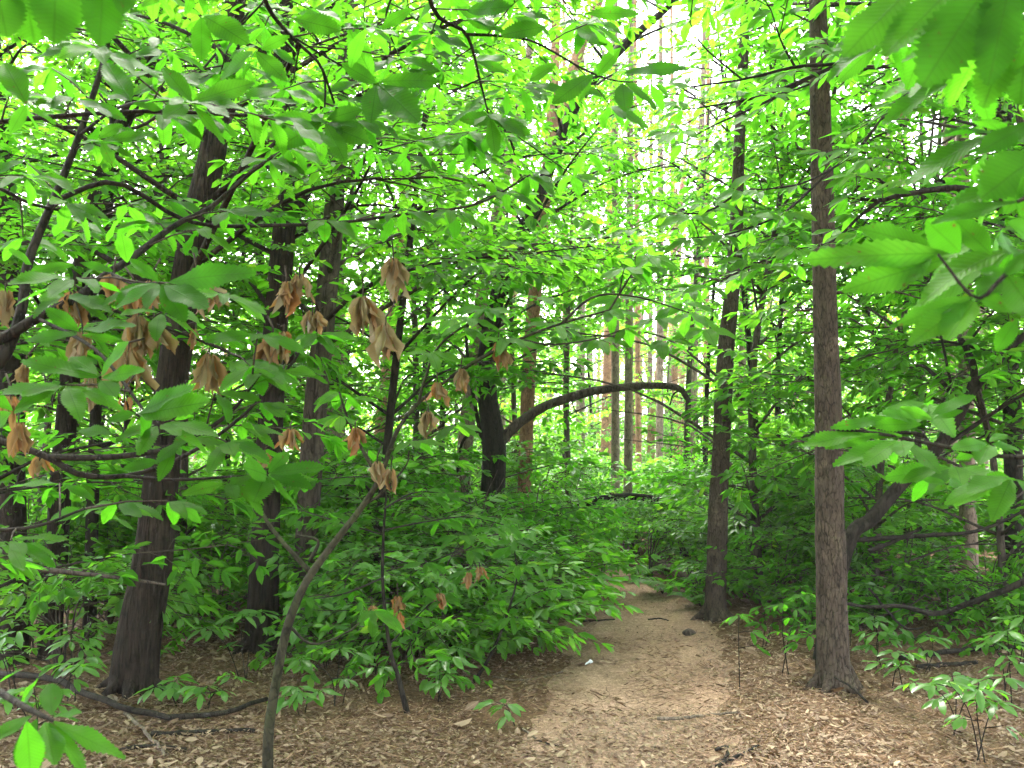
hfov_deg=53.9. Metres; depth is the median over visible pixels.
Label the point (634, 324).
pine tree
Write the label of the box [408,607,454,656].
leafy seedling
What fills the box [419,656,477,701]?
leafy seedling
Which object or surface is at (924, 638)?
leafy seedling
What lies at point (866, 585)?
leafy seedling
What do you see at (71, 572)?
dead branch
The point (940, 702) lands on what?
leafy seedling
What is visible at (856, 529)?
broadleaf tree
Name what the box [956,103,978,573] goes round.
pine tree
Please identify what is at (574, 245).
pine tree
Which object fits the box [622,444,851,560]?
leafy shrub
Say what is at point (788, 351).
young tree
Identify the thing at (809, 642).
leafy seedling
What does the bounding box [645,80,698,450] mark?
pine tree
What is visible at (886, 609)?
fallen branch
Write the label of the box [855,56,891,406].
pine tree
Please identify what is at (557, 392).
young tree
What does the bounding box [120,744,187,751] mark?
fallen stick
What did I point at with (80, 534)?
leafy shrub
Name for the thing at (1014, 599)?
leafy seedling
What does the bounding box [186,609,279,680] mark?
leafy seedling
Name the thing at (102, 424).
young tree
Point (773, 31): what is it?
pine tree
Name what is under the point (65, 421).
broadleaf tree
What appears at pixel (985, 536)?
leafy shrub
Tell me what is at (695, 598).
fern
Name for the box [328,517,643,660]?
leafy shrub
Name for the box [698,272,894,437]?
young tree
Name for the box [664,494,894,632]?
leafy shrub
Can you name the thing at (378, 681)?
leafy shrub
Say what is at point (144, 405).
young tree
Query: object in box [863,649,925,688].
leafy seedling
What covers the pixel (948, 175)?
pine tree
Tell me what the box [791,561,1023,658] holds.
leafy shrub
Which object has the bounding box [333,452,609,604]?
leafy shrub
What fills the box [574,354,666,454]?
young tree
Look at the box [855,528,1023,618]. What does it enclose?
leafy shrub
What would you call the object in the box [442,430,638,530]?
leafy shrub
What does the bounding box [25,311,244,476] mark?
young tree
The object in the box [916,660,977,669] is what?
fallen branch
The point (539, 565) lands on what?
leafy shrub
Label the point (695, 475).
leafy shrub
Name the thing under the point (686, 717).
fallen stick
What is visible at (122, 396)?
young tree
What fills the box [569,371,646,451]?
young tree
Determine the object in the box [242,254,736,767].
chestnut sapling
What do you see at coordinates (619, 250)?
pine tree
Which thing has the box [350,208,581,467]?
young tree
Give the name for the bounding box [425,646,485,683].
leafy seedling
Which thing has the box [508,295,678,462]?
young tree
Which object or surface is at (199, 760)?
fallen leaves
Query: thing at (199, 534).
leafy shrub
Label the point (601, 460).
leafy shrub
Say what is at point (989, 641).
leafy seedling
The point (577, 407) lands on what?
pine tree
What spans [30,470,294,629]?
leafy shrub
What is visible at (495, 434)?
broadleaf tree
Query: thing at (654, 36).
sky
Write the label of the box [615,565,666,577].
fern
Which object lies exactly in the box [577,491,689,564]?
leafy shrub
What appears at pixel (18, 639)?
leafy seedling
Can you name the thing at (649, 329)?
pine tree
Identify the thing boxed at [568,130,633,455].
pine tree
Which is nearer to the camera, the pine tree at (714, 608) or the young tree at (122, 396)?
the pine tree at (714, 608)
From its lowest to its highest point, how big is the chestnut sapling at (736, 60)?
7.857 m
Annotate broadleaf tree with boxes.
[0,0,347,658]
[0,0,380,667]
[0,0,668,656]
[0,0,670,701]
[0,1,425,651]
[13,0,690,639]
[231,0,770,513]
[683,0,1023,587]
[721,20,1023,433]
[765,143,1023,659]
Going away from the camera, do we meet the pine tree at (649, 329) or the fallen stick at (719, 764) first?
the fallen stick at (719, 764)
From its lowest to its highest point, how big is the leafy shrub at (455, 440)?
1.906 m
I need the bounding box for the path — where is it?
[512,564,757,767]
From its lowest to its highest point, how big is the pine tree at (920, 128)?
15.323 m
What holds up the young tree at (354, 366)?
on the ground
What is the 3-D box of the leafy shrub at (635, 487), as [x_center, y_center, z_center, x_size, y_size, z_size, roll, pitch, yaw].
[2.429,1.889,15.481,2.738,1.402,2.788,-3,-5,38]
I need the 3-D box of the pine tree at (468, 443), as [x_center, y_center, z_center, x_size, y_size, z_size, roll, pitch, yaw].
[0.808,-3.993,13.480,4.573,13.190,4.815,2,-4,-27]
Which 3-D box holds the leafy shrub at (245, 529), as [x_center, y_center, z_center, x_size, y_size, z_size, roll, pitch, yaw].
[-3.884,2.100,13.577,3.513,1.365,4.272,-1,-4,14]
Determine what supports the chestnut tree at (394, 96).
on the ground
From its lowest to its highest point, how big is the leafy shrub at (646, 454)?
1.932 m
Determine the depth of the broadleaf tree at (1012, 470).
10.04 m
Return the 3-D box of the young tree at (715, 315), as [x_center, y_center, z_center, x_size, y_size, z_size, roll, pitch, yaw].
[3.833,-0.800,13.522,4.432,6.624,4.810,0,-4,0]
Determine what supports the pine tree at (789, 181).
on the ground
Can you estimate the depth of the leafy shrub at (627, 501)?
14.59 m
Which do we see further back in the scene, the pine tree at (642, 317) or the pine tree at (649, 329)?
the pine tree at (642, 317)
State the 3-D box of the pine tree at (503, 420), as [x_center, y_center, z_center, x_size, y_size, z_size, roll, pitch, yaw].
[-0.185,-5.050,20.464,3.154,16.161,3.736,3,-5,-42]
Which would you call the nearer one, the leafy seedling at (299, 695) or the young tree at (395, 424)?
the leafy seedling at (299, 695)
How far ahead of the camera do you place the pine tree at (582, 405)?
26.02 m
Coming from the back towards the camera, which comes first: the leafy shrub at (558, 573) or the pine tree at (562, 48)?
the pine tree at (562, 48)
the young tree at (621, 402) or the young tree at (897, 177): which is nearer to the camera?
the young tree at (897, 177)
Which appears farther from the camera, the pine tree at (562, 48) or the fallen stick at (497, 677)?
the pine tree at (562, 48)
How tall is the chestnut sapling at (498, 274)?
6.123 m
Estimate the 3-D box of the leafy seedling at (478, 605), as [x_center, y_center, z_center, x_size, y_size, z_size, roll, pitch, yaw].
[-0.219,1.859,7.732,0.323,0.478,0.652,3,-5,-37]
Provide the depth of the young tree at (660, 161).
18.11 m
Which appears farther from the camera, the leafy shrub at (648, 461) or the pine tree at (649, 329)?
the pine tree at (649, 329)
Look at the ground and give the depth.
6.16 m
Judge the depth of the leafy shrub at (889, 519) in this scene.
9.66 m
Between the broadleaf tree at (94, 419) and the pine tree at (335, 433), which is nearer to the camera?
the broadleaf tree at (94, 419)
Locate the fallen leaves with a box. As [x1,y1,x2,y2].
[0,590,1023,767]
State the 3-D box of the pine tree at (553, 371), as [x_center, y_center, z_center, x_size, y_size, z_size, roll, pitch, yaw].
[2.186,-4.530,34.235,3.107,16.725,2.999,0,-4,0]
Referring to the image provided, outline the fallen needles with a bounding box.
[0,532,1023,767]
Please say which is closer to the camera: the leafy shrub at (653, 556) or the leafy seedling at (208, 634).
the leafy seedling at (208, 634)
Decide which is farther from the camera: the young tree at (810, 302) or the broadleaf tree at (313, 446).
the young tree at (810, 302)
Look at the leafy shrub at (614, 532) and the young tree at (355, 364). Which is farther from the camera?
the young tree at (355, 364)
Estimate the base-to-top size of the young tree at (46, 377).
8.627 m
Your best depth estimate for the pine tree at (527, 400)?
12.31 m
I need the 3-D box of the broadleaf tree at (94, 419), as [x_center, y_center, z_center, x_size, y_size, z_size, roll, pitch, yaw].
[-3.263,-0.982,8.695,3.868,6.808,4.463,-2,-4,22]
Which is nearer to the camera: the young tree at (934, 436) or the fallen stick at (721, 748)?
the fallen stick at (721, 748)
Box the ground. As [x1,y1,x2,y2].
[0,455,1023,767]
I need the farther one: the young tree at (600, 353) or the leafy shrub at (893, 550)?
the young tree at (600, 353)
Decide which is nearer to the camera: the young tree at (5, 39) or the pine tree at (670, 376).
the young tree at (5, 39)
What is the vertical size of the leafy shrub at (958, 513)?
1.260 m
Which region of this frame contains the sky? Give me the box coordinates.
[1,0,1023,450]
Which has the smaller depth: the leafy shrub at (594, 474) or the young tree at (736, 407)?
the leafy shrub at (594, 474)
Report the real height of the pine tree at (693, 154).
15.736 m
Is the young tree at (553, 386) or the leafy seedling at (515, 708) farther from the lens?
the young tree at (553, 386)
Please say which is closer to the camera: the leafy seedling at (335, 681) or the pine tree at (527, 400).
the leafy seedling at (335, 681)
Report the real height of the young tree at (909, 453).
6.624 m
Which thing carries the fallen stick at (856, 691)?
on the ground
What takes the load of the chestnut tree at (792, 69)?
on the ground
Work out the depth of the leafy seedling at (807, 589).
8.12 m
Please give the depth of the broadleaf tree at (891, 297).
8.61 m
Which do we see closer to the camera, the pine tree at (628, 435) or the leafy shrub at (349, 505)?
the leafy shrub at (349, 505)
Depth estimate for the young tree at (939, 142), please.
13.33 m
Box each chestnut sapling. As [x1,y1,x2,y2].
[0,19,348,623]
[90,0,665,599]
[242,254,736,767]
[275,474,522,713]
[404,0,1023,603]
[405,39,791,528]
[446,539,578,682]
[566,0,1023,580]
[717,122,1023,624]
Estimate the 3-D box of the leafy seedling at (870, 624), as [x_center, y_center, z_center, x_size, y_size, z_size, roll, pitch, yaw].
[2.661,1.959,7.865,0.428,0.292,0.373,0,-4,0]
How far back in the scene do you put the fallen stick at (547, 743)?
5.39 m
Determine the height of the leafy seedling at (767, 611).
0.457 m
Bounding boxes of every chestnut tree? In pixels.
[0,0,557,767]
[130,0,692,195]
[605,0,1023,302]
[801,0,1023,521]
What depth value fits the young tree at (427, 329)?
15.85 m
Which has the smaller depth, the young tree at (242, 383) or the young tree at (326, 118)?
the young tree at (326, 118)
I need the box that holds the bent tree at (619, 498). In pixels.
[539,461,699,540]
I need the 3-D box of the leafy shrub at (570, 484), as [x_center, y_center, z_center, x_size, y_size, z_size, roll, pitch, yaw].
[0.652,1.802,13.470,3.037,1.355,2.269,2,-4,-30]
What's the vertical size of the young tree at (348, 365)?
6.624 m
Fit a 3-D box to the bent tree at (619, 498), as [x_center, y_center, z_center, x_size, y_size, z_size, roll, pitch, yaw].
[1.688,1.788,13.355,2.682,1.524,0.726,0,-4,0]
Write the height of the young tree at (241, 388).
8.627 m
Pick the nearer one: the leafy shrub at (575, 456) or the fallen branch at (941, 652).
the fallen branch at (941, 652)
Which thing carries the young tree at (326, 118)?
on the ground
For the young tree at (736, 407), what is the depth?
40.83 m
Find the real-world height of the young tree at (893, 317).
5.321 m
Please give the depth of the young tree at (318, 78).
13.92 m
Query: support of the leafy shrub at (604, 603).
on the ground
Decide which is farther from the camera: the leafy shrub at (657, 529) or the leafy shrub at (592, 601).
the leafy shrub at (657, 529)
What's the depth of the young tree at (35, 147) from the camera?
15.46 m
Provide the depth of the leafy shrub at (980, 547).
12.06 m
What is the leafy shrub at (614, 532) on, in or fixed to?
on the ground
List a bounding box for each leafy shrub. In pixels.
[0,467,137,648]
[0,521,245,675]
[26,476,250,623]
[27,470,209,587]
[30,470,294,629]
[46,506,248,575]
[90,513,369,648]
[100,505,355,603]
[188,460,245,505]
[204,433,472,588]
[216,444,528,614]
[221,537,514,667]
[248,561,558,703]
[274,513,612,656]
[282,427,550,568]
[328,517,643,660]
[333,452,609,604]
[352,436,595,547]
[419,476,635,607]
[433,435,579,501]
[433,546,616,645]
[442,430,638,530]
[496,520,629,605]
[510,469,671,560]
[511,462,634,531]
[526,506,660,574]
[533,446,590,500]
[536,441,589,464]
[543,454,658,503]
[555,489,653,547]
[574,438,655,464]
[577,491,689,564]
[578,447,655,482]
[581,461,700,540]
[588,505,728,575]
[596,424,774,560]
[618,462,871,562]
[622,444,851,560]
[623,487,767,579]
[630,458,865,590]
[632,460,677,491]
[633,455,708,487]
[656,555,801,609]
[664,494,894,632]
[677,428,900,581]
[728,442,981,599]
[747,414,935,556]
[759,506,1006,635]
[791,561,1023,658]
[845,438,1003,564]
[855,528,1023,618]
[886,467,1023,545]
[908,460,1003,560]
[909,440,1023,476]
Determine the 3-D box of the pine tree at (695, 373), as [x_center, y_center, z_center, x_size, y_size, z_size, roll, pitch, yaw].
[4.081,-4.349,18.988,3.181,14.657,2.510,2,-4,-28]
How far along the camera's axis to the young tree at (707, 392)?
14.14 m
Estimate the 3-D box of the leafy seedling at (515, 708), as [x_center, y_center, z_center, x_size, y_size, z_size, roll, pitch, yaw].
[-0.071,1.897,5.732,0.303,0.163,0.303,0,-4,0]
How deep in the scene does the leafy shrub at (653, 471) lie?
13.83 m
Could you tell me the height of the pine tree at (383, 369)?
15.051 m
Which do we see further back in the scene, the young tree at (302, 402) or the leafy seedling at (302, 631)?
the young tree at (302, 402)
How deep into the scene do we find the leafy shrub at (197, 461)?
14.97 m
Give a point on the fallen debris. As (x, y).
(533, 726)
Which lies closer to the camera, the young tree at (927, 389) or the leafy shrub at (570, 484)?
the leafy shrub at (570, 484)
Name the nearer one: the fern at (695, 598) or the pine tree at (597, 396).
the fern at (695, 598)
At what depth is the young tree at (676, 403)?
23.75 m
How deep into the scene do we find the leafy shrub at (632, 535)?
13.44 m
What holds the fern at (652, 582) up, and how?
on the path
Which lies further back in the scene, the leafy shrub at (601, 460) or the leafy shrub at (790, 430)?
the leafy shrub at (601, 460)
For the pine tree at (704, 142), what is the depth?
33.19 m
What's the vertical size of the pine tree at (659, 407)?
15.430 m
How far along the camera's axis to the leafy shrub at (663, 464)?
18.37 m
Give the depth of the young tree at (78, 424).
14.40 m
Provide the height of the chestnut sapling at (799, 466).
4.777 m
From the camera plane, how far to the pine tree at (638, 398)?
21.02 m
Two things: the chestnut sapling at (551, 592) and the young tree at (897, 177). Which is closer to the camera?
the chestnut sapling at (551, 592)
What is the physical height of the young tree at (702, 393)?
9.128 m
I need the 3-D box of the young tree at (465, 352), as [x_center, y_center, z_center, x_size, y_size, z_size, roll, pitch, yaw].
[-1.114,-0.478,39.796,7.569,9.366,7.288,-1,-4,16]
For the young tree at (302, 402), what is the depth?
28.45 m
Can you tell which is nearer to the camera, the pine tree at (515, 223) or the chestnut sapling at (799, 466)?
the chestnut sapling at (799, 466)
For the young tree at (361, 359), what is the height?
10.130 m
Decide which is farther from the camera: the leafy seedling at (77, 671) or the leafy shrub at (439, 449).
the leafy shrub at (439, 449)
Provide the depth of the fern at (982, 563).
11.87 m
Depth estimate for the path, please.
6.84 m
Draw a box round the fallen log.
[654,559,695,582]
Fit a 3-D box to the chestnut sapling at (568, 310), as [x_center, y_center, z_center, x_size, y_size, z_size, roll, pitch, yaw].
[1.050,-1.254,15.390,5.112,7.872,4.675,2,-4,-32]
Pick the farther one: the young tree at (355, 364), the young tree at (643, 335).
the young tree at (643, 335)
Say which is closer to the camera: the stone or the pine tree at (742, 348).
the stone
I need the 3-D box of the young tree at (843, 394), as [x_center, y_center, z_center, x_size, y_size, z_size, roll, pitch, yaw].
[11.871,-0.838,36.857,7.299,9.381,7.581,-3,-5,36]
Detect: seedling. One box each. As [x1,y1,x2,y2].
[0,630,43,708]
[0,663,105,730]
[39,634,106,705]
[132,674,210,705]
[177,671,251,710]
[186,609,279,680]
[267,686,342,714]
[281,615,346,667]
[284,646,399,705]
[349,620,429,674]
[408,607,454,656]
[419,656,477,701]
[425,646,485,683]
[455,594,510,628]
[473,699,525,729]
[720,614,770,688]
[744,594,813,648]
[764,591,815,674]
[775,585,815,636]
[780,624,815,670]
[848,608,895,621]
[848,615,878,645]
[849,582,895,628]
[851,616,901,669]
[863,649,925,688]
[883,627,953,673]
[894,672,1023,734]
[911,680,1023,763]
[970,615,1023,702]
[990,593,1023,672]
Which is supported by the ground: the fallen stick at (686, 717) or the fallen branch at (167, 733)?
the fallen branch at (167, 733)
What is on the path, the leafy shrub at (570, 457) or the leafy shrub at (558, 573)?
the leafy shrub at (558, 573)
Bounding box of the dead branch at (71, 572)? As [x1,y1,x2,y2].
[0,564,164,585]
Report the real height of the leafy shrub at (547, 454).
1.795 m
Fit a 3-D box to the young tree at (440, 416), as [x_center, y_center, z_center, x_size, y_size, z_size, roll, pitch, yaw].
[-2.257,-1.142,11.534,6.483,7.124,6.367,0,-4,0]
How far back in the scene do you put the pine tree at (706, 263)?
27.34 m
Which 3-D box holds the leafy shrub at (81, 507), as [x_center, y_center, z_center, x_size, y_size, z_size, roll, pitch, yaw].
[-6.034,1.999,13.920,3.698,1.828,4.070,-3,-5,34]
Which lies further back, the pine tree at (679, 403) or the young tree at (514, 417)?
the pine tree at (679, 403)
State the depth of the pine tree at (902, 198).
20.28 m
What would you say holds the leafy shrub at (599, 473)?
on the ground
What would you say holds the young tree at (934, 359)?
on the ground
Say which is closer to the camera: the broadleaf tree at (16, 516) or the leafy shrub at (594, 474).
the broadleaf tree at (16, 516)
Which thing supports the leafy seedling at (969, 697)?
on the ground
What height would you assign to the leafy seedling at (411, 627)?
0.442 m
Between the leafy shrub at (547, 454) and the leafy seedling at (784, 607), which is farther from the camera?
the leafy shrub at (547, 454)
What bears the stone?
on the path
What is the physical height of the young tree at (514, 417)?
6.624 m
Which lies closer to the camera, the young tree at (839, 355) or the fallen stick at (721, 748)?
the fallen stick at (721, 748)
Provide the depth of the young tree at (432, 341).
51.74 m
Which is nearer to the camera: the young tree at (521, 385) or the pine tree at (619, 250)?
the young tree at (521, 385)
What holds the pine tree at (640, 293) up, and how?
on the ground
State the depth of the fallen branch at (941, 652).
7.57 m
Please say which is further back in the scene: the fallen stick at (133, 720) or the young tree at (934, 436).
the young tree at (934, 436)
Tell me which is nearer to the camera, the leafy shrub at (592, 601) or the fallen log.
the leafy shrub at (592, 601)
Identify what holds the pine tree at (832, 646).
on the ground
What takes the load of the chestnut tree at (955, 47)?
on the ground
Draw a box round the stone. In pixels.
[682,628,695,635]
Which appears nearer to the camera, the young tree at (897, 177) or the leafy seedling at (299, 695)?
the leafy seedling at (299, 695)
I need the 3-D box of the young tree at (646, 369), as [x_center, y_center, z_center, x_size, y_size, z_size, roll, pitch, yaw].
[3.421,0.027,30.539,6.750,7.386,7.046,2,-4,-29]
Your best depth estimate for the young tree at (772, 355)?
34.24 m
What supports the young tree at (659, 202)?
on the ground
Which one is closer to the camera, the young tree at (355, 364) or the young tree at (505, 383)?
the young tree at (505, 383)
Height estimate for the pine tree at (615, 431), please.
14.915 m
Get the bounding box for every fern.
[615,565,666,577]
[629,577,689,593]
[667,589,704,606]
[979,557,997,572]
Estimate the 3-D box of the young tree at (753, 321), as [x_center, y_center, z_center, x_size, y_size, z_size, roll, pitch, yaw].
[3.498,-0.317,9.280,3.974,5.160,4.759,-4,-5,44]
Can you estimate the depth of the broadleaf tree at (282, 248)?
7.47 m
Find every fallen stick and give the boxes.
[107,695,165,756]
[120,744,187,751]
[493,671,562,680]
[521,727,536,738]
[534,740,558,746]
[583,619,614,621]
[657,711,739,720]
[714,745,728,762]
[715,744,759,767]
[834,677,868,703]
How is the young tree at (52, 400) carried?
on the ground
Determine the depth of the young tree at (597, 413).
18.57 m
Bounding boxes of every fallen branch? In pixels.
[150,728,254,737]
[847,577,1023,615]
[868,587,923,629]
[898,645,1017,660]
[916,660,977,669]
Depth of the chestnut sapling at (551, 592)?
6.79 m
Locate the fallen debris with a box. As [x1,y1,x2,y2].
[0,572,1023,767]
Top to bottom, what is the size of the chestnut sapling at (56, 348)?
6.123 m
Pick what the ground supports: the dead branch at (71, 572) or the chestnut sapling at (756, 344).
the chestnut sapling at (756, 344)
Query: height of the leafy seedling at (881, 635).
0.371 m
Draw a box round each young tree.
[0,1,460,616]
[1,0,176,234]
[1,0,368,450]
[1,34,305,611]
[2,8,322,393]
[8,2,428,527]
[16,0,493,458]
[19,191,120,476]
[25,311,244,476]
[26,187,256,479]
[28,119,402,584]
[29,370,212,477]
[30,246,269,468]
[34,2,600,586]
[45,204,370,469]
[123,150,481,482]
[125,0,544,246]
[188,237,314,475]
[207,263,377,452]
[208,273,381,460]
[225,224,451,434]
[238,6,630,512]
[259,0,644,455]
[293,66,593,491]
[293,200,510,461]
[299,305,571,452]
[345,203,641,473]
[345,382,449,436]
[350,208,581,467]
[356,268,467,426]
[368,133,623,499]
[408,274,572,432]
[439,223,682,474]
[463,75,762,493]
[489,0,936,563]
[506,275,714,458]
[506,284,655,454]
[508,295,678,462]
[517,303,634,448]
[519,27,869,471]
[533,345,576,437]
[564,160,897,471]
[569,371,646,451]
[574,313,712,465]
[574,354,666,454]
[596,328,712,454]
[599,252,783,466]
[638,83,1001,559]
[651,282,813,443]
[653,256,802,426]
[663,317,783,441]
[675,264,926,463]
[684,91,1023,596]
[694,171,987,447]
[697,9,996,553]
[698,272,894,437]
[698,345,811,440]
[718,171,1023,557]
[755,266,937,426]
[760,287,928,434]
[806,269,1002,452]
[838,310,1023,467]
[840,2,1023,467]
[849,211,1023,463]
[859,319,1022,441]
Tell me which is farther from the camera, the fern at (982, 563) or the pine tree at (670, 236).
the pine tree at (670, 236)
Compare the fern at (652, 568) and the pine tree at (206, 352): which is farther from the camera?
the pine tree at (206, 352)
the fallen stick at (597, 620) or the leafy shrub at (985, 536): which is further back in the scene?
the leafy shrub at (985, 536)
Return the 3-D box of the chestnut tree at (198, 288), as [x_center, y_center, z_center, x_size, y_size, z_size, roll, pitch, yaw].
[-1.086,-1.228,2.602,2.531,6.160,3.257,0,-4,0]
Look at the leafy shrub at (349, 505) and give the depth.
10.21 m
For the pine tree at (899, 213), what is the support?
on the ground
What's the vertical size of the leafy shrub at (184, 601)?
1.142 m
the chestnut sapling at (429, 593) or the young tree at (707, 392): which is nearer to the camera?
the chestnut sapling at (429, 593)
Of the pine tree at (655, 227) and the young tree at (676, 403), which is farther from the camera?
the pine tree at (655, 227)
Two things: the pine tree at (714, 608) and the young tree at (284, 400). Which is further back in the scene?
the young tree at (284, 400)
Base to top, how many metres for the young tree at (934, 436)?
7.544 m
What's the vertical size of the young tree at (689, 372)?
8.126 m
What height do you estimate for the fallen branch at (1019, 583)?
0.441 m
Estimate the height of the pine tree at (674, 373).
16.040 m
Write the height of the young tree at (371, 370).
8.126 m
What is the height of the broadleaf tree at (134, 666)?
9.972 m
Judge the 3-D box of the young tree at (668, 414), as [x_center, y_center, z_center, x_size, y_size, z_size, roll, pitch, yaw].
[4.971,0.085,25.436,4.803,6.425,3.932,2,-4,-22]
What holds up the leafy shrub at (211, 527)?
on the ground
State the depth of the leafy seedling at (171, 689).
5.97 m
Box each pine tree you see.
[173,2,211,464]
[325,5,359,552]
[349,0,424,438]
[410,0,653,494]
[450,13,590,437]
[481,20,600,483]
[500,0,603,513]
[524,0,647,544]
[525,3,624,439]
[528,8,641,448]
[529,0,649,463]
[538,13,619,440]
[540,44,603,426]
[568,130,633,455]
[580,0,641,466]
[582,2,696,453]
[585,3,681,471]
[586,0,694,466]
[587,134,645,450]
[589,0,675,551]
[603,74,690,426]
[604,60,667,447]
[623,6,716,458]
[625,206,668,411]
[638,8,694,462]
[640,173,665,449]
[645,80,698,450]
[646,10,734,459]
[646,120,692,358]
[652,5,756,454]
[654,109,693,379]
[656,90,754,453]
[657,1,800,461]
[683,34,732,357]
[684,78,719,437]
[690,0,748,623]
[698,29,766,468]
[729,6,851,433]
[749,55,793,408]
[759,0,920,694]
[801,18,934,440]
[834,16,906,459]
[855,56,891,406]
[879,69,936,445]
[914,114,956,571]
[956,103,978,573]
[977,135,989,499]
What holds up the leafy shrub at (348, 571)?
on the ground
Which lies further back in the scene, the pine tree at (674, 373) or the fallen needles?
the pine tree at (674, 373)
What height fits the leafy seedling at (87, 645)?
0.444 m
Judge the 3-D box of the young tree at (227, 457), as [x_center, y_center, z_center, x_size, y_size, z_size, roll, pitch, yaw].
[-3.626,-1.193,12.708,4.250,7.626,4.412,-2,-4,29]
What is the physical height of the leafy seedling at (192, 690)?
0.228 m
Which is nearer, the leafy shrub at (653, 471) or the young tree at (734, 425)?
the leafy shrub at (653, 471)
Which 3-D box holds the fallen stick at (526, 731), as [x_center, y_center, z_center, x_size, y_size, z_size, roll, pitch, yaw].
[0.096,1.933,5.564,0.024,0.015,0.245,1,-4,-19]
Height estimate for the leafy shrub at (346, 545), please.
1.639 m
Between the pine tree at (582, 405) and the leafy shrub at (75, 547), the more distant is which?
the pine tree at (582, 405)
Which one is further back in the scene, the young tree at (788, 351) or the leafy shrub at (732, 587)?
the young tree at (788, 351)
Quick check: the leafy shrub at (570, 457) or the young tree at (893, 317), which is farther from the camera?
the leafy shrub at (570, 457)
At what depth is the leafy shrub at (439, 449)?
10.68 m
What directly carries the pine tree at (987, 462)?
on the ground
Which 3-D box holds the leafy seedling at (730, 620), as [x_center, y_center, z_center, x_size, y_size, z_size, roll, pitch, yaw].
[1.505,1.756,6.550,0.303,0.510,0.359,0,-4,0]
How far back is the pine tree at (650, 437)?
27.27 m
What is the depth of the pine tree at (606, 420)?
22.95 m
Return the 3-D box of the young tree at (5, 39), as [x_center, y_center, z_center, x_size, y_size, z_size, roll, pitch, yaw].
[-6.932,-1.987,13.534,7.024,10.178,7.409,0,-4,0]
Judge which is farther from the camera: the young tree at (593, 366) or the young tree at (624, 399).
the young tree at (624, 399)
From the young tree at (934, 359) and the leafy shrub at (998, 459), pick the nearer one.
the young tree at (934, 359)
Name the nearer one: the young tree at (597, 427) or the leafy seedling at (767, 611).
the leafy seedling at (767, 611)
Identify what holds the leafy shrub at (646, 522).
on the ground
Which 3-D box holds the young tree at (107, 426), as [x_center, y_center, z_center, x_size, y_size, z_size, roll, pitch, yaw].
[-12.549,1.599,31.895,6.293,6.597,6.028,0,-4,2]
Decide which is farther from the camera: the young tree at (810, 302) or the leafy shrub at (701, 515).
the young tree at (810, 302)

